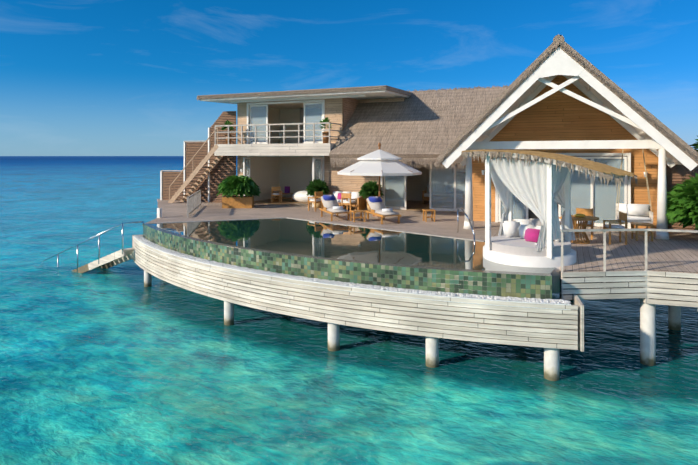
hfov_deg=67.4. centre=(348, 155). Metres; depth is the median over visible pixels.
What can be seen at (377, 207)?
lounger cushion
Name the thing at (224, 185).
plant box
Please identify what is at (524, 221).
daybed cushion
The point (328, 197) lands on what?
lounger pillow
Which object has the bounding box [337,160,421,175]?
umbrella
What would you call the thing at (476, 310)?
skirt slat
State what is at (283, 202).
block floor
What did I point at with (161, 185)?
screen post
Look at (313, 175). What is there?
door frame
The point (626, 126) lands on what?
gable rafter
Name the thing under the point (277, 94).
block roof fringe
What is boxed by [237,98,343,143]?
block front
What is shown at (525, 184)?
curtain
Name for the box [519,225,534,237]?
daybed cushion
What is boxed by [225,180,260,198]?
plant box leaves
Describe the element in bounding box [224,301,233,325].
pile
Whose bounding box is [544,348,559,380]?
pile
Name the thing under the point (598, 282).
skirt
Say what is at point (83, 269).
wet sea ladder
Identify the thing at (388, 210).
lounger towel
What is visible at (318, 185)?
potted leaves
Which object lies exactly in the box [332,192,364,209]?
deck sofa frame
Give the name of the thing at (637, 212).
swing cushion
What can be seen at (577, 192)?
door glass
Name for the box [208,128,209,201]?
screen post
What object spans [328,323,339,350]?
pile
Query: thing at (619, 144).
tie beam
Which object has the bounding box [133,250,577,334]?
skirt slat
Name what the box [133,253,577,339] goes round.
skirt slat
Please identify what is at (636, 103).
gable thatch
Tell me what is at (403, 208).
glass frame
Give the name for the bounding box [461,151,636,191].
cabana fronds
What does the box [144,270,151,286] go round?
pile
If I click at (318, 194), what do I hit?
deck chair
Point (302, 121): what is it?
sliding glass door
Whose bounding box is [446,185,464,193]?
dark sofa pillow
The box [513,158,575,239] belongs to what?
curtain
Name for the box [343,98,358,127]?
wall
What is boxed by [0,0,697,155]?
sky
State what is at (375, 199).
lounger pillow
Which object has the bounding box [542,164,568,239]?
curtain
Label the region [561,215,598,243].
dining table
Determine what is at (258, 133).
door glass
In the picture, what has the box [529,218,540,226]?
daybed cushion
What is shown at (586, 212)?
chair
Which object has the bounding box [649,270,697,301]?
skirt
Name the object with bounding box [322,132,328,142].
balcony pot
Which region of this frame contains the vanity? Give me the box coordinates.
[275,192,294,200]
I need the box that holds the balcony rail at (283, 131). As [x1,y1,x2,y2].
[215,122,340,143]
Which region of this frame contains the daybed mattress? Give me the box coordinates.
[491,235,570,256]
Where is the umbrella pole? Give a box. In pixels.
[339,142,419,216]
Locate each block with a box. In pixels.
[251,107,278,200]
[279,108,322,196]
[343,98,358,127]
[359,98,404,102]
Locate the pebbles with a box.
[134,235,570,303]
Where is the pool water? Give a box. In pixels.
[152,218,555,273]
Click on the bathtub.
(300, 196)
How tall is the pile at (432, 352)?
2.850 m
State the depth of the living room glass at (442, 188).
23.98 m
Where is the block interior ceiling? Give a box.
[263,102,321,108]
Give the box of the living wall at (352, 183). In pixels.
[342,162,378,208]
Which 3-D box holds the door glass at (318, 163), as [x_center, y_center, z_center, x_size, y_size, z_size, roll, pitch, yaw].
[-1.532,1.305,25.836,0.010,2.270,0.540,0,0,35]
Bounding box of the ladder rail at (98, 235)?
[41,221,143,272]
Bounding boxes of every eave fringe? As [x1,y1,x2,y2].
[330,158,465,170]
[436,161,459,169]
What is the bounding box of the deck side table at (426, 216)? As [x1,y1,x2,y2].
[422,209,435,221]
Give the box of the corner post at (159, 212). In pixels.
[157,208,161,217]
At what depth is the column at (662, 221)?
16.01 m
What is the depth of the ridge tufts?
26.65 m
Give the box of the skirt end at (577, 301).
[573,294,583,351]
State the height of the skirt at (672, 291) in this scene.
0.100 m
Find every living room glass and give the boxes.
[385,176,404,206]
[431,163,453,208]
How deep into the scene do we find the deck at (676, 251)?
13.65 m
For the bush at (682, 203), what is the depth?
15.59 m
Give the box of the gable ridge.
[553,35,563,45]
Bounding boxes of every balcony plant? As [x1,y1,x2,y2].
[221,120,234,130]
[320,117,331,128]
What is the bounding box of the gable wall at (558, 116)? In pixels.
[472,75,657,228]
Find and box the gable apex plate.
[534,48,583,77]
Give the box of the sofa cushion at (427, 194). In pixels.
[424,184,462,197]
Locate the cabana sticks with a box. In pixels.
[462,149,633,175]
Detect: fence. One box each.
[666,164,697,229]
[690,136,697,151]
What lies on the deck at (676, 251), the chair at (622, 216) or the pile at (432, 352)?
the chair at (622, 216)
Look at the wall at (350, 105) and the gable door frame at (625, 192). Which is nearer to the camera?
the gable door frame at (625, 192)
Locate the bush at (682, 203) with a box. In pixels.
[666,173,697,228]
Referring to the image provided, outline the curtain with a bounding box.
[491,157,553,250]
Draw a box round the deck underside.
[643,276,676,288]
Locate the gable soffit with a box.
[452,76,682,164]
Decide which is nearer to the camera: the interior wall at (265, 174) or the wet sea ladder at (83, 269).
the wet sea ladder at (83, 269)
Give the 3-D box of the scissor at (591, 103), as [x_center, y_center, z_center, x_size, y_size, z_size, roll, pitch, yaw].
[7.642,-1.500,16.066,4.209,0.130,0.090,31,11,20]
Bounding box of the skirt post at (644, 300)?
[643,270,648,302]
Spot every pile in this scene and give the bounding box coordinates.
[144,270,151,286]
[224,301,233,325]
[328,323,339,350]
[426,336,438,367]
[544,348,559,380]
[640,298,655,365]
[668,305,680,330]
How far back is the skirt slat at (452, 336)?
11.91 m
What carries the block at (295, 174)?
on the deck at (444, 224)
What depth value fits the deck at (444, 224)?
21.60 m
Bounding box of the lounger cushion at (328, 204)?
[321,196,348,212]
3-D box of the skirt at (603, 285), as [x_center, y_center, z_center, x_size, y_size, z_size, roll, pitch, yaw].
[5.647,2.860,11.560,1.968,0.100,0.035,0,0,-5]
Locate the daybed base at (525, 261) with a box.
[483,245,575,292]
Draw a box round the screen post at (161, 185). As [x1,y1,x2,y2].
[160,171,162,199]
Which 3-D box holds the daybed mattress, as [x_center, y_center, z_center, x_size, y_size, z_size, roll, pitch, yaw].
[4.478,2.230,13.070,1.960,0.200,1.960,0,0,23]
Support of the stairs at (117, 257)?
on the sea
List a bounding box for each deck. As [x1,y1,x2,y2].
[147,199,500,239]
[491,226,697,276]
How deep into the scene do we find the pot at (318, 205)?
25.34 m
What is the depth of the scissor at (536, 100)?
16.64 m
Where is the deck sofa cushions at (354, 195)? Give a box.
[332,191,361,204]
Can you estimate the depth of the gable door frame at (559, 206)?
18.72 m
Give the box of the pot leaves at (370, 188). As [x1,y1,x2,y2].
[358,180,384,198]
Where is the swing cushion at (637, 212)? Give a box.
[618,203,650,220]
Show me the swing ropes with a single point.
(646, 181)
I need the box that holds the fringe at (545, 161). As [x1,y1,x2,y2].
[466,152,612,176]
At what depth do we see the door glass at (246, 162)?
27.43 m
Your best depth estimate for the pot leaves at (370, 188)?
24.13 m
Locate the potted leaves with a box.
[306,178,330,195]
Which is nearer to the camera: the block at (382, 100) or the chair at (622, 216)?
the chair at (622, 216)
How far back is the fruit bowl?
15.30 m
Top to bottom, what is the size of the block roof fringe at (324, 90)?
0.140 m
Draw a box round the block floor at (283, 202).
[254,198,321,206]
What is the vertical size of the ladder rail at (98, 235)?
2.808 m
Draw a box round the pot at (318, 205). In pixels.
[313,202,321,207]
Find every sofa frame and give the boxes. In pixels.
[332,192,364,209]
[422,187,464,203]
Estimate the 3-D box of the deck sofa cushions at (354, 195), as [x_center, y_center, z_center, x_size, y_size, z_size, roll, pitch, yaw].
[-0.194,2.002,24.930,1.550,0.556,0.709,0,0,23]
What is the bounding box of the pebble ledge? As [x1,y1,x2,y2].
[133,236,570,309]
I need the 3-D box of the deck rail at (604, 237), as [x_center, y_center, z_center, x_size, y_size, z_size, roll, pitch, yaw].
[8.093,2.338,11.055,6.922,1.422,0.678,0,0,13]
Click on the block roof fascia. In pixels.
(381, 94)
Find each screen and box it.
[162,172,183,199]
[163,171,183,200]
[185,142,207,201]
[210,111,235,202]
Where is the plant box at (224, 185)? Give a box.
[216,175,259,207]
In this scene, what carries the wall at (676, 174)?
on the deck at (676, 251)
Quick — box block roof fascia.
[200,90,409,103]
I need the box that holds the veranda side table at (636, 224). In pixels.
[630,222,653,241]
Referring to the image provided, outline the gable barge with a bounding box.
[442,69,697,170]
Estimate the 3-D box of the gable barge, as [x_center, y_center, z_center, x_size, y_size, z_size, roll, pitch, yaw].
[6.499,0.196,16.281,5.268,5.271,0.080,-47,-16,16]
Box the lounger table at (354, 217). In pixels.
[350,210,365,221]
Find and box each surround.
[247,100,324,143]
[247,156,323,180]
[380,176,382,200]
[495,153,630,228]
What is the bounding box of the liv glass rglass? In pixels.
[456,164,465,208]
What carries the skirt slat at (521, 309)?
attached to the skirt at (425, 308)
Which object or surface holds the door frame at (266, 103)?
attached to the block front at (334, 109)
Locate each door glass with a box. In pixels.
[245,159,249,176]
[251,106,265,141]
[305,104,321,140]
[315,159,320,198]
[501,195,525,218]
[561,159,590,220]
[594,159,623,223]
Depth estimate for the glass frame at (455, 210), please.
23.67 m
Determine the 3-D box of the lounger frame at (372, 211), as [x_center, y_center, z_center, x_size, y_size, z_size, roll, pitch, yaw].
[1.296,2.175,20.432,0.740,0.750,2.050,0,0,-17]
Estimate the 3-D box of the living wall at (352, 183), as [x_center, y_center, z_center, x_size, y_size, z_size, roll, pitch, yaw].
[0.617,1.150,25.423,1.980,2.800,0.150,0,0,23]
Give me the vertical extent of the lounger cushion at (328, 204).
0.505 m
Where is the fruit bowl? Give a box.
[574,214,584,216]
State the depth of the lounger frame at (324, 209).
20.85 m
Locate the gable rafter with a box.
[460,75,674,167]
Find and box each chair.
[271,186,282,202]
[308,191,322,210]
[341,193,356,212]
[574,208,592,238]
[603,212,627,244]
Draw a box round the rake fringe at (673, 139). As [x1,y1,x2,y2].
[435,41,697,164]
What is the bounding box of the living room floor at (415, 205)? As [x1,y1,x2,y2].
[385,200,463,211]
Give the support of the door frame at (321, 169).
on the deck at (444, 224)
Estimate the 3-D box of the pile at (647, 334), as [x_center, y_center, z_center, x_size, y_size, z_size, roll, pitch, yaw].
[6.765,4.525,11.851,0.310,3.350,0.310,0,0,23]
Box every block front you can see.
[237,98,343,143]
[237,156,341,195]
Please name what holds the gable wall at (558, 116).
on the deck at (676, 251)
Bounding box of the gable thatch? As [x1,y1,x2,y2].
[437,41,697,163]
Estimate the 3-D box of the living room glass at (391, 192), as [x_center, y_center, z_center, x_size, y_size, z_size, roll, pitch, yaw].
[2.172,1.350,24.800,0.970,2.200,0.010,0,0,23]
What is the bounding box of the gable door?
[498,195,527,221]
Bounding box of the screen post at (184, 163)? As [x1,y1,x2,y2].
[184,141,185,194]
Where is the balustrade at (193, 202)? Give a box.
[187,190,200,217]
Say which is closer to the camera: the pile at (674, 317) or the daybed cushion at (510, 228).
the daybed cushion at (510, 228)
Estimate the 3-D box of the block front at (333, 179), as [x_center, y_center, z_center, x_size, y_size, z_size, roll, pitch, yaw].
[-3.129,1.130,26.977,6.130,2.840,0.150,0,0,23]
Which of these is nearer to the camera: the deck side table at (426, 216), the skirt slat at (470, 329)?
the skirt slat at (470, 329)
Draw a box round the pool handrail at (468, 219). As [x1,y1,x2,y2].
[457,207,474,243]
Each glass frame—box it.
[383,163,406,209]
[430,168,453,210]
[454,164,464,211]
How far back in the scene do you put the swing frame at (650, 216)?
16.69 m
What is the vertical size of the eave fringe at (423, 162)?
0.600 m
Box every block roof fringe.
[197,86,385,96]
[197,88,384,100]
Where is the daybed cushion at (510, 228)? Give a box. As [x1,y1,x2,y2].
[502,220,519,236]
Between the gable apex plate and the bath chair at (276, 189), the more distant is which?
the bath chair at (276, 189)
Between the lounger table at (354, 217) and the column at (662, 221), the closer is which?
the column at (662, 221)
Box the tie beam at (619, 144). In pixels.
[468,140,663,148]
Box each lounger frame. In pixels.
[319,198,349,220]
[365,200,400,223]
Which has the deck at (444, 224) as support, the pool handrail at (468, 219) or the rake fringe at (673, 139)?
the pool handrail at (468, 219)
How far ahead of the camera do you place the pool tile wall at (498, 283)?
12.38 m
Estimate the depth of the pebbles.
12.39 m
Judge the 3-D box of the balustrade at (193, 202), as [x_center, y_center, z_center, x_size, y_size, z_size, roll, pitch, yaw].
[-7.070,2.130,24.004,0.070,0.860,4.910,0,0,-10]
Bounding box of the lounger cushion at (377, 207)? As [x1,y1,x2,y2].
[366,198,398,215]
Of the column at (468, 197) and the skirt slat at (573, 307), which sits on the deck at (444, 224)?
the column at (468, 197)
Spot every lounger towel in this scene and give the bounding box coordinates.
[333,206,342,209]
[382,208,392,211]
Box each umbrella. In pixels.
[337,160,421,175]
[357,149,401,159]
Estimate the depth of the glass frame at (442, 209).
24.16 m
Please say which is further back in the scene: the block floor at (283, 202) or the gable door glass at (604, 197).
the block floor at (283, 202)
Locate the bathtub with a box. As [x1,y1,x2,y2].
[292,191,311,202]
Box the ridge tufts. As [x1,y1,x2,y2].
[406,85,507,91]
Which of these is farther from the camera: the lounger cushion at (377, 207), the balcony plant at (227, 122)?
the balcony plant at (227, 122)
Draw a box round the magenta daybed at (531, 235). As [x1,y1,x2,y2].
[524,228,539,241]
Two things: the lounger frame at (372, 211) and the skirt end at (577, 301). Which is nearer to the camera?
the skirt end at (577, 301)
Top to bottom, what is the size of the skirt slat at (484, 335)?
0.082 m
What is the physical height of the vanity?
0.780 m
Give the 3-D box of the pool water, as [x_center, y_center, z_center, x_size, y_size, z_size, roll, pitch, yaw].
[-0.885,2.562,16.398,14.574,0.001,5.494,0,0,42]
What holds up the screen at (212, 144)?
on the deck at (444, 224)
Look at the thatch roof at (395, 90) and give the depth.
25.11 m
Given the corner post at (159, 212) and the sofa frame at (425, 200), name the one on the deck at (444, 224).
the corner post at (159, 212)
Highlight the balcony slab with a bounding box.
[214,143,334,155]
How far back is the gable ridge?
16.20 m
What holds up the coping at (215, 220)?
attached to the deck at (444, 224)
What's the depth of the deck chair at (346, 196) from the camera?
23.15 m
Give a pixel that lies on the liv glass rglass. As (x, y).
(462, 193)
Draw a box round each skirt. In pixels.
[203,280,574,329]
[560,269,643,298]
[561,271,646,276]
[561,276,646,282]
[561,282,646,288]
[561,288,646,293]
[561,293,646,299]
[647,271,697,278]
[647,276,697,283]
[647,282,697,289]
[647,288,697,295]
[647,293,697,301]
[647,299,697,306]
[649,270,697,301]
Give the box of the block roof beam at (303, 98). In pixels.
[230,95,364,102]
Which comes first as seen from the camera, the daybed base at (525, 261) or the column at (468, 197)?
the daybed base at (525, 261)
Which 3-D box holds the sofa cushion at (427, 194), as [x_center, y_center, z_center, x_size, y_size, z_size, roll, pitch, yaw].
[4.977,1.829,27.250,2.025,0.601,0.817,0,0,23]
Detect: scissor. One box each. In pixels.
[485,76,579,131]
[537,78,642,130]
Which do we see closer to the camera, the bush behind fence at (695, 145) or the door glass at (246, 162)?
the bush behind fence at (695, 145)
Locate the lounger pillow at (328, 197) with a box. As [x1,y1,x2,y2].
[322,195,335,199]
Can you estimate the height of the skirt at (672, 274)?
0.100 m
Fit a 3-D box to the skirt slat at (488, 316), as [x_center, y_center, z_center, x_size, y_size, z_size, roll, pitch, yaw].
[-2.294,3.418,14.641,15.918,0.078,1.843,0,0,36]
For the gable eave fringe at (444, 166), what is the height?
0.399 m
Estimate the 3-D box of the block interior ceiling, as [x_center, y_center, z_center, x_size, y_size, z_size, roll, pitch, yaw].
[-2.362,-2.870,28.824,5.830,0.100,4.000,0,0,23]
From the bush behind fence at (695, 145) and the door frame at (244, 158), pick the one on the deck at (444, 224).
the door frame at (244, 158)
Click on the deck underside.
(662, 282)
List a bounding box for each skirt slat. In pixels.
[133,237,577,309]
[133,240,577,314]
[133,242,577,319]
[133,245,577,324]
[133,247,577,329]
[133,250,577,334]
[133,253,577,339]
[133,255,577,344]
[133,258,577,349]
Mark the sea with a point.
(120, 364)
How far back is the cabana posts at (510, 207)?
12.89 m
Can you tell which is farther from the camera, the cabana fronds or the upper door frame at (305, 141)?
the upper door frame at (305, 141)
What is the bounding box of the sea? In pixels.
[0,156,697,464]
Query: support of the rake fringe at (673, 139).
on the gable ridge
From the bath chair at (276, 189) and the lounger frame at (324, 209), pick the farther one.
the bath chair at (276, 189)
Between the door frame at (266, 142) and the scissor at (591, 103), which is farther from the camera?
the door frame at (266, 142)
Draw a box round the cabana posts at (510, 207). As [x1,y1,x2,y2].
[485,156,570,258]
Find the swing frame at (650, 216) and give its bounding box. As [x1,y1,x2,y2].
[616,203,652,223]
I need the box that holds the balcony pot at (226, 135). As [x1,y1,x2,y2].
[225,134,231,143]
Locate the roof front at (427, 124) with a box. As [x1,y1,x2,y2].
[329,87,506,157]
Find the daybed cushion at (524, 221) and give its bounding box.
[514,219,530,225]
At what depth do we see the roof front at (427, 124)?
24.94 m
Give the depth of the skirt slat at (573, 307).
11.89 m
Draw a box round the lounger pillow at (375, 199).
[368,196,381,201]
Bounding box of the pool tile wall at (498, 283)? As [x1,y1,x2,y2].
[143,223,551,298]
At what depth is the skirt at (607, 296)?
11.54 m
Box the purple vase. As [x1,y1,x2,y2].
[285,186,289,192]
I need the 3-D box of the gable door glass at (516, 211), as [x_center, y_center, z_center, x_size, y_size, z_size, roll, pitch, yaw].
[6.221,1.280,19.828,0.920,2.340,0.010,0,0,23]
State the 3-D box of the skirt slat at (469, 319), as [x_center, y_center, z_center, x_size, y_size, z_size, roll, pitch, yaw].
[-2.293,3.518,14.642,15.916,0.083,1.841,0,0,36]
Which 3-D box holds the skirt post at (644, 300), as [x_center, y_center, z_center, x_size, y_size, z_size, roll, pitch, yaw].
[6.625,2.912,11.671,0.090,0.725,0.090,0,0,-5]
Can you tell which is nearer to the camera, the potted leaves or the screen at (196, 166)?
the potted leaves
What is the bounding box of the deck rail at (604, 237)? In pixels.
[560,228,697,294]
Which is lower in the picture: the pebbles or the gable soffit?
the pebbles
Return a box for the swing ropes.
[616,149,651,210]
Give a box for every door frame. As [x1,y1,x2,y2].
[243,157,250,195]
[250,105,267,143]
[304,102,322,142]
[312,158,320,206]
[314,158,322,205]
[558,157,592,220]
[593,157,626,226]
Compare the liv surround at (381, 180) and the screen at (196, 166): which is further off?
the screen at (196, 166)
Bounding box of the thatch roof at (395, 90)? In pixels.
[198,85,411,99]
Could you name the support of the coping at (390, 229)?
attached to the deck at (444, 224)
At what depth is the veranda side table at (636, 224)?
15.70 m
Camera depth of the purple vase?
29.67 m
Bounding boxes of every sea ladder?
[72,261,113,272]
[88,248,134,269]
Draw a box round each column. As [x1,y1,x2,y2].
[463,149,473,228]
[655,149,668,239]
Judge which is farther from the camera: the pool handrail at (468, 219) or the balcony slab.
the balcony slab
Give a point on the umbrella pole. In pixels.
(379, 144)
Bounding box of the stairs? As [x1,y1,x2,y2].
[168,127,222,202]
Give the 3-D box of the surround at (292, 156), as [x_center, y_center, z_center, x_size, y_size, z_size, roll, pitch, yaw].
[-3.294,1.261,27.035,4.520,2.578,0.200,0,0,23]
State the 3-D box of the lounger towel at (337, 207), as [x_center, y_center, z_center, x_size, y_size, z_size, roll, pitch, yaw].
[-0.441,2.080,20.804,0.400,0.140,0.140,0,0,-17]
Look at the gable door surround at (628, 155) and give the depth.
18.52 m
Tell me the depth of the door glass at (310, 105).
26.45 m
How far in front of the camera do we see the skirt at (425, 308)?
11.51 m
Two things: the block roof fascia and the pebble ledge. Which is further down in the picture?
the pebble ledge
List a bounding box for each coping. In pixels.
[145,217,285,223]
[286,217,484,241]
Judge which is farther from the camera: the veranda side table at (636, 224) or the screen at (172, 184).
the screen at (172, 184)

